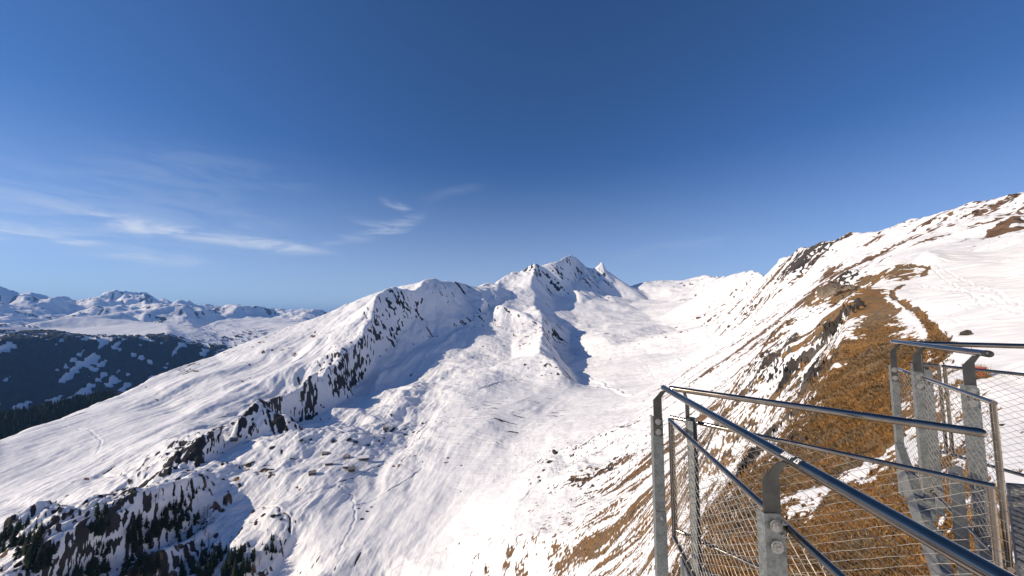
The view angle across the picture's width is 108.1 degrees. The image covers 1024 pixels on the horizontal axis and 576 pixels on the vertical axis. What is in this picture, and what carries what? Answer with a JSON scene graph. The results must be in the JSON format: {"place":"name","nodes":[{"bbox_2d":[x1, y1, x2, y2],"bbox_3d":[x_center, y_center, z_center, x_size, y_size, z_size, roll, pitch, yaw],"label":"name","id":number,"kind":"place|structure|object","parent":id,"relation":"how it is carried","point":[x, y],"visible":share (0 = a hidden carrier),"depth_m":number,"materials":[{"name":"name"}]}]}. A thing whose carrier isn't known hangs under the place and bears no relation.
{"place":"outdoors","nodes":[
{"label":"outdoors","id":0,"kind":"place"},
{"bbox_2d":[0,192,1023,575],"bbox_3d":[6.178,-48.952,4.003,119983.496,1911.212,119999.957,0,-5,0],"label":"snow terrain","id":1,"kind":"structure","parent":0,"point":[500,390],"depth_m":512.62,"materials":[{"name":"white snow"}]},
{"bbox_2d":[0,538,5,552],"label":"spruce tree","id":2,"kind":"object","parent":1,"relation":"on","point":[3,546],"visible":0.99,"depth_m":327.60,"materials":[{"name":"green plant"}]},
{"bbox_2d":[0,526,7,540],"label":"spruce tree","id":3,"kind":"object","parent":1,"relation":"on","point":[3,533],"visible":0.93,"depth_m":372.44,"materials":[{"name":"green plant"}]},
{"bbox_2d":[6,520,12,535],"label":"spruce tree","id":4,"kind":"object","parent":1,"relation":"on","point":[10,529],"visible":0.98,"depth_m":377.28,"materials":[{"name":"green plant"}]},
{"bbox_2d":[4,527,19,548],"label":"spruce tree","id":5,"kind":"object","parent":1,"relation":"on","point":[12,540],"visible":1,"depth_m":327.44,"materials":[{"name":"green plant"}]},
{"bbox_2d":[12,541,21,556],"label":"spruce tree","id":6,"kind":"object","parent":1,"relation":"on","point":[17,549],"visible":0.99,"depth_m":314.16,"materials":[{"name":"green plant"}]},
{"bbox_2d":[17,515,21,529],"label":"spruce tree","id":7,"kind":"object","parent":1,"relation":"on","point":[19,524],"visible":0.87,"depth_m":383.94,"materials":[{"name":"green plant"}]},
{"bbox_2d":[20,531,25,543],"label":"spruce tree","id":8,"kind":"object","parent":1,"relation":"on","point":[23,538],"visible":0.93,"depth_m":326.15,"materials":[{"name":"green plant"}]},
{"bbox_2d":[20,537,29,555],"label":"spruce tree","id":9,"kind":"object","parent":1,"relation":"on","point":[26,546],"visible":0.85,"depth_m":296.18,"materials":[{"name":"green plant"}]},
{"bbox_2d":[22,546,29,563],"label":"spruce tree","id":10,"kind":"object","parent":1,"relation":"on","point":[26,555],"visible":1,"depth_m":291.14,"materials":[{"name":"green plant"}]},
{"bbox_2d":[23,531,30,544],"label":"spruce tree","id":11,"kind":"object","parent":1,"relation":"on","point":[26,539],"visible":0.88,"depth_m":324.92,"materials":[{"name":"green plant"}]},
{"bbox_2d":[23,513,30,525],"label":"spruce tree","id":12,"kind":"object","parent":1,"relation":"on","point":[27,521],"visible":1,"depth_m":342.66,"materials":[{"name":"green plant"}]},
{"bbox_2d":[24,558,31,571],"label":"spruce tree","id":13,"kind":"object","parent":1,"relation":"on","point":[27,568],"visible":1,"depth_m":287.19,"materials":[{"name":"green plant"}]},
{"bbox_2d":[24,547,36,564],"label":"spruce tree","id":14,"kind":"object","parent":1,"relation":"on","point":[31,555],"visible":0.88,"depth_m":291.67,"materials":[{"name":"green plant"}]},
{"bbox_2d":[27,530,38,553],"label":"spruce tree","id":15,"kind":"object","parent":1,"relation":"on","point":[33,544],"visible":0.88,"depth_m":298.11,"materials":[{"name":"green plant"}]},
{"bbox_2d":[31,554,41,572],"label":"spruce tree","id":16,"kind":"object","parent":1,"relation":"on","point":[37,567],"visible":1,"depth_m":288.91,"materials":[{"name":"green plant"}]},
{"bbox_2d":[35,519,44,533],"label":"spruce tree","id":17,"kind":"object","parent":1,"relation":"on","point":[40,527],"visible":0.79,"depth_m":330.89,"materials":[{"name":"green plant"}]},
{"bbox_2d":[37,530,43,543],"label":"spruce tree","id":18,"kind":"object","parent":1,"relation":"on","point":[40,536],"visible":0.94,"depth_m":304.15,"materials":[{"name":"green plant"}]},
{"bbox_2d":[40,546,47,567],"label":"spruce tree","id":19,"kind":"object","parent":1,"relation":"on","point":[44,560],"visible":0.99,"depth_m":293.80,"materials":[{"name":"green plant"}]},
{"bbox_2d":[45,540,52,556],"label":"spruce tree","id":20,"kind":"object","parent":1,"relation":"on","point":[48,548],"visible":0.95,"depth_m":298.20,"materials":[{"name":"green plant"}]},
{"bbox_2d":[46,552,53,567],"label":"spruce tree","id":21,"kind":"object","parent":1,"relation":"on","point":[49,563],"visible":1,"depth_m":296.15,"materials":[{"name":"green plant"}]},
{"bbox_2d":[52,543,56,554],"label":"spruce tree","id":22,"kind":"object","parent":1,"relation":"on","point":[55,551],"visible":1,"depth_m":301.76,"materials":[{"name":"green plant"}]},
{"bbox_2d":[0,388,114,439],"bbox_3d":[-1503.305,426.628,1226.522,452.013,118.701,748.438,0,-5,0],"label":"forest","id":23,"kind":"object","parent":1,"relation":"on","point":[8,428],"visible":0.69,"depth_m":1172.61,"materials":[{"name":"green plant"}]},
{"bbox_2d":[72,559,80,575],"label":"spruce tree","id":24,"kind":"object","parent":1,"relation":"on","point":[77,570],"visible":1,"depth_m":306.05,"materials":[{"name":"green plant"}]},
{"bbox_2d":[79,562,83,574],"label":"spruce tree","id":25,"kind":"object","parent":1,"relation":"on","point":[81,571],"visible":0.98,"depth_m":310.13,"materials":[{"name":"green plant"}]},
{"bbox_2d":[84,560,90,574],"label":"spruce tree","id":26,"kind":"object","parent":1,"relation":"on","point":[86,571],"visible":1,"depth_m":315.65,"materials":[{"name":"green plant"}]},
{"bbox_2d":[89,518,93,528],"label":"spruce tree","id":27,"kind":"object","parent":1,"relation":"on","point":[90,525],"visible":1,"depth_m":331.33,"materials":[{"name":"green plant"}]},
{"bbox_2d":[89,521,94,533],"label":"spruce tree","id":28,"kind":"object","parent":1,"relation":"on","point":[91,530],"visible":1,"depth_m":331.28,"materials":[{"name":"green plant"}]},
{"bbox_2d":[88,558,96,575],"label":"spruce tree","id":29,"kind":"object","parent":1,"relation":"on","point":[92,572],"visible":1,"depth_m":316.06,"materials":[{"name":"green plant"}]},
{"bbox_2d":[93,517,100,536],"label":"spruce tree","id":30,"kind":"object","parent":1,"relation":"on","point":[98,528],"visible":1,"depth_m":334.45,"materials":[{"name":"green plant"}]},
{"bbox_2d":[94,501,100,515],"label":"spruce tree","id":31,"kind":"object","parent":1,"relation":"on","point":[97,511],"visible":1,"depth_m":341.37,"materials":[{"name":"green plant"}]},
{"bbox_2d":[95,557,100,574],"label":"spruce tree","id":32,"kind":"object","parent":1,"relation":"on","point":[97,567],"visible":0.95,"depth_m":321.86,"materials":[{"name":"green plant"}]},
{"bbox_2d":[99,556,106,572],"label":"spruce tree","id":33,"kind":"object","parent":1,"relation":"on","point":[102,565],"visible":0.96,"depth_m":324.90,"materials":[{"name":"green plant"}]},
{"bbox_2d":[101,514,106,531],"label":"spruce tree","id":34,"kind":"object","parent":1,"relation":"on","point":[105,527],"visible":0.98,"depth_m":339.62,"materials":[{"name":"green plant"}]},
{"bbox_2d":[103,499,109,514],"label":"spruce tree","id":35,"kind":"object","parent":1,"relation":"on","point":[105,510],"visible":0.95,"depth_m":347.23,"materials":[{"name":"green plant"}]},
{"bbox_2d":[104,557,111,573],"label":"spruce tree","id":36,"kind":"object","parent":1,"relation":"on","point":[108,567],"visible":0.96,"depth_m":327.37,"materials":[{"name":"green plant"}]},
{"bbox_2d":[118,563,126,575],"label":"spruce tree","id":37,"kind":"object","parent":1,"relation":"on","point":[123,572],"visible":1,"depth_m":326.82,"materials":[{"name":"green plant"}]},
{"bbox_2d":[121,550,129,568],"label":"spruce tree","id":38,"kind":"object","parent":1,"relation":"on","point":[126,562],"visible":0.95,"depth_m":335.76,"materials":[{"name":"green plant"}]},
{"bbox_2d":[126,526,133,545],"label":"spruce tree","id":39,"kind":"object","parent":1,"relation":"on","point":[130,536],"visible":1,"depth_m":352.64,"materials":[{"name":"green plant"}]},
{"bbox_2d":[129,548,134,561],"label":"spruce tree","id":40,"kind":"object","parent":1,"relation":"on","point":[132,558],"visible":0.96,"depth_m":342.12,"materials":[{"name":"green plant"}]},
{"bbox_2d":[131,521,136,536],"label":"spruce tree","id":41,"kind":"object","parent":1,"relation":"on","point":[133,529],"visible":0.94,"depth_m":357.52,"materials":[{"name":"green plant"}]},
{"bbox_2d":[131,539,137,552],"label":"spruce tree","id":42,"kind":"object","parent":1,"relation":"on","point":[134,546],"visible":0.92,"depth_m":352.16,"materials":[{"name":"green plant"}]},
{"bbox_2d":[133,532,139,544],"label":"spruce tree","id":43,"kind":"object","parent":1,"relation":"on","point":[137,542],"visible":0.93,"depth_m":356.64,"materials":[{"name":"green plant"}]},
{"bbox_2d":[136,513,142,530],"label":"spruce tree","id":44,"kind":"object","parent":1,"relation":"on","point":[139,519],"visible":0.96,"depth_m":365.41,"materials":[{"name":"green plant"}]},
{"bbox_2d":[135,508,143,525],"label":"spruce tree","id":45,"kind":"object","parent":1,"relation":"on","point":[136,520],"visible":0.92,"depth_m":367.70,"materials":[{"name":"green plant"}]},
{"bbox_2d":[138,531,143,545],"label":"spruce tree","id":46,"kind":"object","parent":1,"relation":"on","point":[141,538],"visible":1,"depth_m":360.56,"materials":[{"name":"green plant"}]},
{"bbox_2d":[140,551,146,573],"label":"spruce tree","id":47,"kind":"object","parent":1,"relation":"on","point":[142,568],"visible":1,"depth_m":335.67,"materials":[{"name":"green plant"}]},
{"bbox_2d":[140,548,146,564],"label":"spruce tree","id":48,"kind":"object","parent":1,"relation":"on","point":[142,557],"visible":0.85,"depth_m":338.91,"materials":[{"name":"green plant"}]},
{"bbox_2d":[144,514,149,528],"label":"spruce tree","id":49,"kind":"object","parent":1,"relation":"on","point":[146,523],"visible":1,"depth_m":372.85,"materials":[{"name":"green plant"}]},
{"bbox_2d":[144,529,151,543],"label":"spruce tree","id":50,"kind":"object","parent":1,"relation":"on","point":[147,537],"visible":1,"depth_m":366.46,"materials":[{"name":"green plant"}]},
{"bbox_2d":[148,538,152,548],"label":"spruce tree","id":51,"kind":"object","parent":1,"relation":"on","point":[150,545],"visible":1,"depth_m":366.69,"materials":[{"name":"green plant"}]},
{"bbox_2d":[152,517,160,531],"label":"spruce tree","id":52,"kind":"object","parent":1,"relation":"on","point":[155,525],"visible":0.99,"depth_m":374.86,"materials":[{"name":"green plant"}]},
{"bbox_2d":[155,552,161,568],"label":"spruce tree","id":53,"kind":"object","parent":1,"relation":"on","point":[158,563],"visible":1,"depth_m":343.51,"materials":[{"name":"green plant"}]},
{"bbox_2d":[164,514,167,527],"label":"spruce tree","id":54,"kind":"object","parent":1,"relation":"on","point":[165,520],"visible":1,"depth_m":385.01,"materials":[{"name":"green plant"}]},
{"bbox_2d":[164,507,169,521],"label":"spruce tree","id":55,"kind":"object","parent":1,"relation":"on","point":[167,513],"visible":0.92,"depth_m":389.25,"materials":[{"name":"green plant"}]},
{"bbox_2d":[168,517,174,528],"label":"spruce tree","id":56,"kind":"object","parent":1,"relation":"on","point":[171,523],"visible":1,"depth_m":388.85,"materials":[{"name":"green plant"}]},
{"bbox_2d":[172,497,178,514],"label":"spruce tree","id":57,"kind":"object","parent":1,"relation":"on","point":[175,506],"visible":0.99,"depth_m":401.30,"materials":[{"name":"green plant"}]},
{"bbox_2d":[173,512,177,525],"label":"spruce tree","id":58,"kind":"object","parent":1,"relation":"on","point":[175,518],"visible":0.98,"depth_m":393.45,"materials":[{"name":"green plant"}]},
{"bbox_2d":[174,519,180,532],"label":"spruce tree","id":59,"kind":"object","parent":1,"relation":"on","point":[175,528],"visible":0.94,"depth_m":393.37,"materials":[{"name":"green plant"}]},
{"bbox_2d":[178,555,184,567],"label":"spruce tree","id":60,"kind":"object","parent":1,"relation":"on","point":[181,563],"visible":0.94,"depth_m":353.84,"materials":[{"name":"green plant"}]},
{"bbox_2d":[179,564,184,575],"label":"spruce tree","id":61,"kind":"object","parent":1,"relation":"on","point":[181,572],"visible":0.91,"depth_m":347.51,"materials":[{"name":"green plant"}]},
{"bbox_2d":[180,508,184,521],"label":"spruce tree","id":62,"kind":"object","parent":1,"relation":"on","point":[183,513],"visible":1,"depth_m":401.39,"materials":[{"name":"green plant"}]},
{"bbox_2d":[186,510,190,521],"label":"spruce tree","id":63,"kind":"object","parent":1,"relation":"on","point":[187,517],"visible":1,"depth_m":405.14,"materials":[{"name":"green plant"}]},
{"bbox_2d":[187,527,192,538],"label":"spruce tree","id":64,"kind":"object","parent":1,"relation":"on","point":[190,533],"visible":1,"depth_m":385.26,"materials":[{"name":"green plant"}]},
{"bbox_2d":[188,554,195,574],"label":"spruce tree","id":65,"kind":"object","parent":1,"relation":"on","point":[192,567],"visible":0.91,"depth_m":341.36,"materials":[{"name":"green plant"}]},
{"bbox_2d":[195,561,200,575],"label":"spruce tree","id":66,"kind":"object","parent":1,"relation":"on","point":[199,569],"visible":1,"depth_m":336.48,"materials":[{"name":"green plant"}]},
{"bbox_2d":[196,509,200,519],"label":"spruce tree","id":67,"kind":"object","parent":1,"relation":"on","point":[198,515],"visible":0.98,"depth_m":413.44,"materials":[{"name":"green plant"}]},
{"bbox_2d":[198,552,204,565],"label":"spruce tree","id":68,"kind":"object","parent":1,"relation":"on","point":[201,558],"visible":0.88,"depth_m":351.55,"materials":[{"name":"green plant"}]},
{"bbox_2d":[204,556,207,572],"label":"spruce tree","id":69,"kind":"object","parent":1,"relation":"on","point":[205,565],"visible":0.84,"depth_m":342.67,"materials":[{"name":"green plant"}]},
{"bbox_2d":[205,562,209,575],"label":"spruce tree","id":70,"kind":"object","parent":1,"relation":"on","point":[208,570],"visible":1,"depth_m":340.35,"materials":[{"name":"green plant"}]},
{"bbox_2d":[209,563,214,575],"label":"spruce tree","id":71,"kind":"object","parent":1,"relation":"on","point":[212,569],"visible":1,"depth_m":341.96,"materials":[{"name":"green plant"}]},
{"bbox_2d":[210,549,219,567],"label":"spruce tree","id":72,"kind":"object","parent":1,"relation":"on","point":[214,560],"visible":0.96,"depth_m":349.76,"materials":[{"name":"green plant"}]},
{"bbox_2d":[216,540,223,558],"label":"spruce tree","id":73,"kind":"object","parent":1,"relation":"on","point":[219,548],"visible":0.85,"depth_m":362.95,"materials":[{"name":"green plant"}]},
{"bbox_2d":[221,559,228,575],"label":"spruce tree","id":74,"kind":"object","parent":1,"relation":"on","point":[225,569],"visible":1,"depth_m":341.78,"materials":[{"name":"green plant"}]},
{"bbox_2d":[227,548,233,565],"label":"spruce tree","id":75,"kind":"object","parent":1,"relation":"on","point":[230,559],"visible":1,"depth_m":349.75,"materials":[{"name":"green plant"}]},
{"bbox_2d":[230,437,238,441],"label":"alpine hut","id":76,"kind":"object","parent":1,"relation":"on","point":[233,439],"visible":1,"depth_m":574.10,"materials":[{"name":"wood"}]},
{"bbox_2d":[231,557,239,575],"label":"spruce tree","id":77,"kind":"object","parent":1,"relation":"on","point":[236,568],"visible":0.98,"depth_m":341.82,"materials":[{"name":"green plant"}]},
{"bbox_2d":[235,547,239,562],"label":"spruce tree","id":78,"kind":"object","parent":1,"relation":"on","point":[237,555],"visible":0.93,"depth_m":354.18,"materials":[{"name":"green plant"}]},
{"bbox_2d":[238,562,244,575],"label":"spruce tree","id":79,"kind":"object","parent":1,"relation":"on","point":[241,571],"visible":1,"depth_m":343.84,"materials":[{"name":"green plant"}]},
{"bbox_2d":[238,544,244,562],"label":"spruce tree","id":80,"kind":"object","parent":1,"relation":"on","point":[241,556],"visible":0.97,"depth_m":356.18,"materials":[{"name":"green plant"}]},
{"bbox_2d":[244,554,248,568],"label":"spruce tree","id":81,"kind":"object","parent":1,"relation":"on","point":[247,562],"visible":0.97,"depth_m":350.98,"materials":[{"name":"green plant"}]},
{"bbox_2d":[247,561,251,572],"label":"spruce tree","id":82,"kind":"object","parent":1,"relation":"on","point":[249,568],"visible":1,"depth_m":349.92,"materials":[{"name":"green plant"}]},
{"bbox_2d":[250,548,255,561],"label":"spruce tree","id":83,"kind":"object","parent":1,"relation":"on","point":[253,557],"visible":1,"depth_m":358.27,"materials":[{"name":"green plant"}]},
{"bbox_2d":[308,470,316,475],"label":"alpine hut","id":84,"kind":"object","parent":1,"relation":"on","point":[311,472],"visible":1,"depth_m":477.19,"materials":[{"name":"wood"}]},
{"bbox_2d":[325,460,332,465],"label":"alpine hut","id":85,"kind":"object","parent":1,"relation":"on","point":[328,462],"visible":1,"depth_m":509.54,"materials":[{"name":"stone"}]},
{"bbox_2d":[347,465,355,471],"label":"alpine hut","id":86,"kind":"object","parent":1,"relation":"on","point":[352,468],"visible":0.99,"depth_m":502.80,"materials":[{"name":"wood"}]},
{"bbox_2d":[357,455,369,460],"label":"alpine hut","id":87,"kind":"object","parent":1,"relation":"on","point":[363,457],"visible":1,"depth_m":540.05,"materials":[{"name":"stone"}]},
{"bbox_2d":[680,556,717,575],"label":"walkway deck","id":88,"kind":"structure","parent":1,"relation":"on","point":[684,570],"depth_m":3.09,"materials":[{"name":"metal"}]},
{"bbox_2d":[650,385,1015,575],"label":"lookout railing","id":89,"kind":"object","parent":88,"relation":"attached to","point":[773,526],"visible":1,"depth_m":1.61,"materials":[{"name":"silver metal"}]},
{"bbox_2d":[669,386,1002,575],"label":"lookout railing","id":90,"kind":"object","parent":88,"relation":"attached to","point":[691,423],"visible":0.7,"depth_m":2.47,"materials":[{"name":"silver metal"}]},
{"bbox_2d":[816,286,823,298],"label":"rock outcrop","id":91,"kind":"object","parent":1,"relation":"on","point":[818,290],"visible":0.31,"depth_m":138.27,"materials":[{"name":"grey stone"}]},
{"bbox_2d":[820,286,832,299],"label":"rock outcrop","id":92,"kind":"object","parent":1,"relation":"on","point":[825,291],"visible":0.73,"depth_m":134.64,"materials":[{"name":"grey stone"}]},
{"bbox_2d":[829,284,840,296],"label":"rock outcrop","id":93,"kind":"object","parent":1,"relation":"on","point":[833,289],"visible":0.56,"depth_m":132.81,"materials":[{"name":"grey stone"}]},
{"bbox_2d":[668,311,1019,575],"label":"dry grass","id":94,"kind":"structure","parent":1,"relation":"on","point":[857,367],"depth_m":20.49,"materials":[{"name":"brown plant"}]},
{"bbox_2d":[836,284,853,292],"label":"rock outcrop","id":95,"kind":"object","parent":1,"relation":"on","point":[844,288],"visible":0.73,"depth_m":129.55,"materials":[{"name":"grey stone"}]},
{"bbox_2d":[948,464,972,575],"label":"support post","id":96,"kind":"object","parent":1,"relation":"on","point":[960,497],"visible":0.76,"depth_m":2.63,"materials":[{"name":"metal"}]},
{"bbox_2d":[895,442,953,575],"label":"stair stringer","id":97,"kind":"object","parent":96,"relation":"attached to","point":[902,456],"visible":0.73,"depth_m":2.70,"materials":[{"name":"metal"}]},
{"bbox_2d":[888,339,1014,572],"bbox_3d":[3.702,1.531,3.212,0.175,2.075,2.169,-3,-5,31],"label":"lookout railing","id":98,"kind":"object","parent":96,"relation":"attached to","point":[972,415],"visible":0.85,"depth_m":2.75,"materials":[{"name":"silver metal"}]},
{"bbox_2d":[959,331,973,334],"bbox_3d":[34.205,3.517,27.998,0.499,0.498,0.795,0,-5,-1],"label":"boulder","id":99,"kind":"object","parent":1,"relation":"on","point":[965,333],"visible":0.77,"depth_m":27.89,"materials":[{"name":"grey stone"}]},
{"bbox_2d":[975,363,993,377],"bbox_3d":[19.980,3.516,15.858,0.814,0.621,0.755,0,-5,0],"label":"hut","id":100,"kind":"object","parent":1,"relation":"on","point":[981,375],"visible":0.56,"depth_m":15.72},
{"bbox_2d":[1006,483,1023,575],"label":"walkway deck","id":101,"kind":"structure","parent":1,"relation":"on","point":[1015,495],"depth_m":3.14,"materials":[{"name":"metal"}]},
{"bbox_2d":[909,341,1023,516],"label":"lookout railing","id":102,"kind":"object","parent":101,"relation":"attached to","point":[926,372],"visible":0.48,"depth_m":3.69,"materials":[{"name":"silver metal"}]},
{"bbox_2d":[0,0,1023,311],"label":"sky","id":103,"kind":"structure","parent":0,"point":[325,155],"materials":[{"name":"blue"}]}
]}

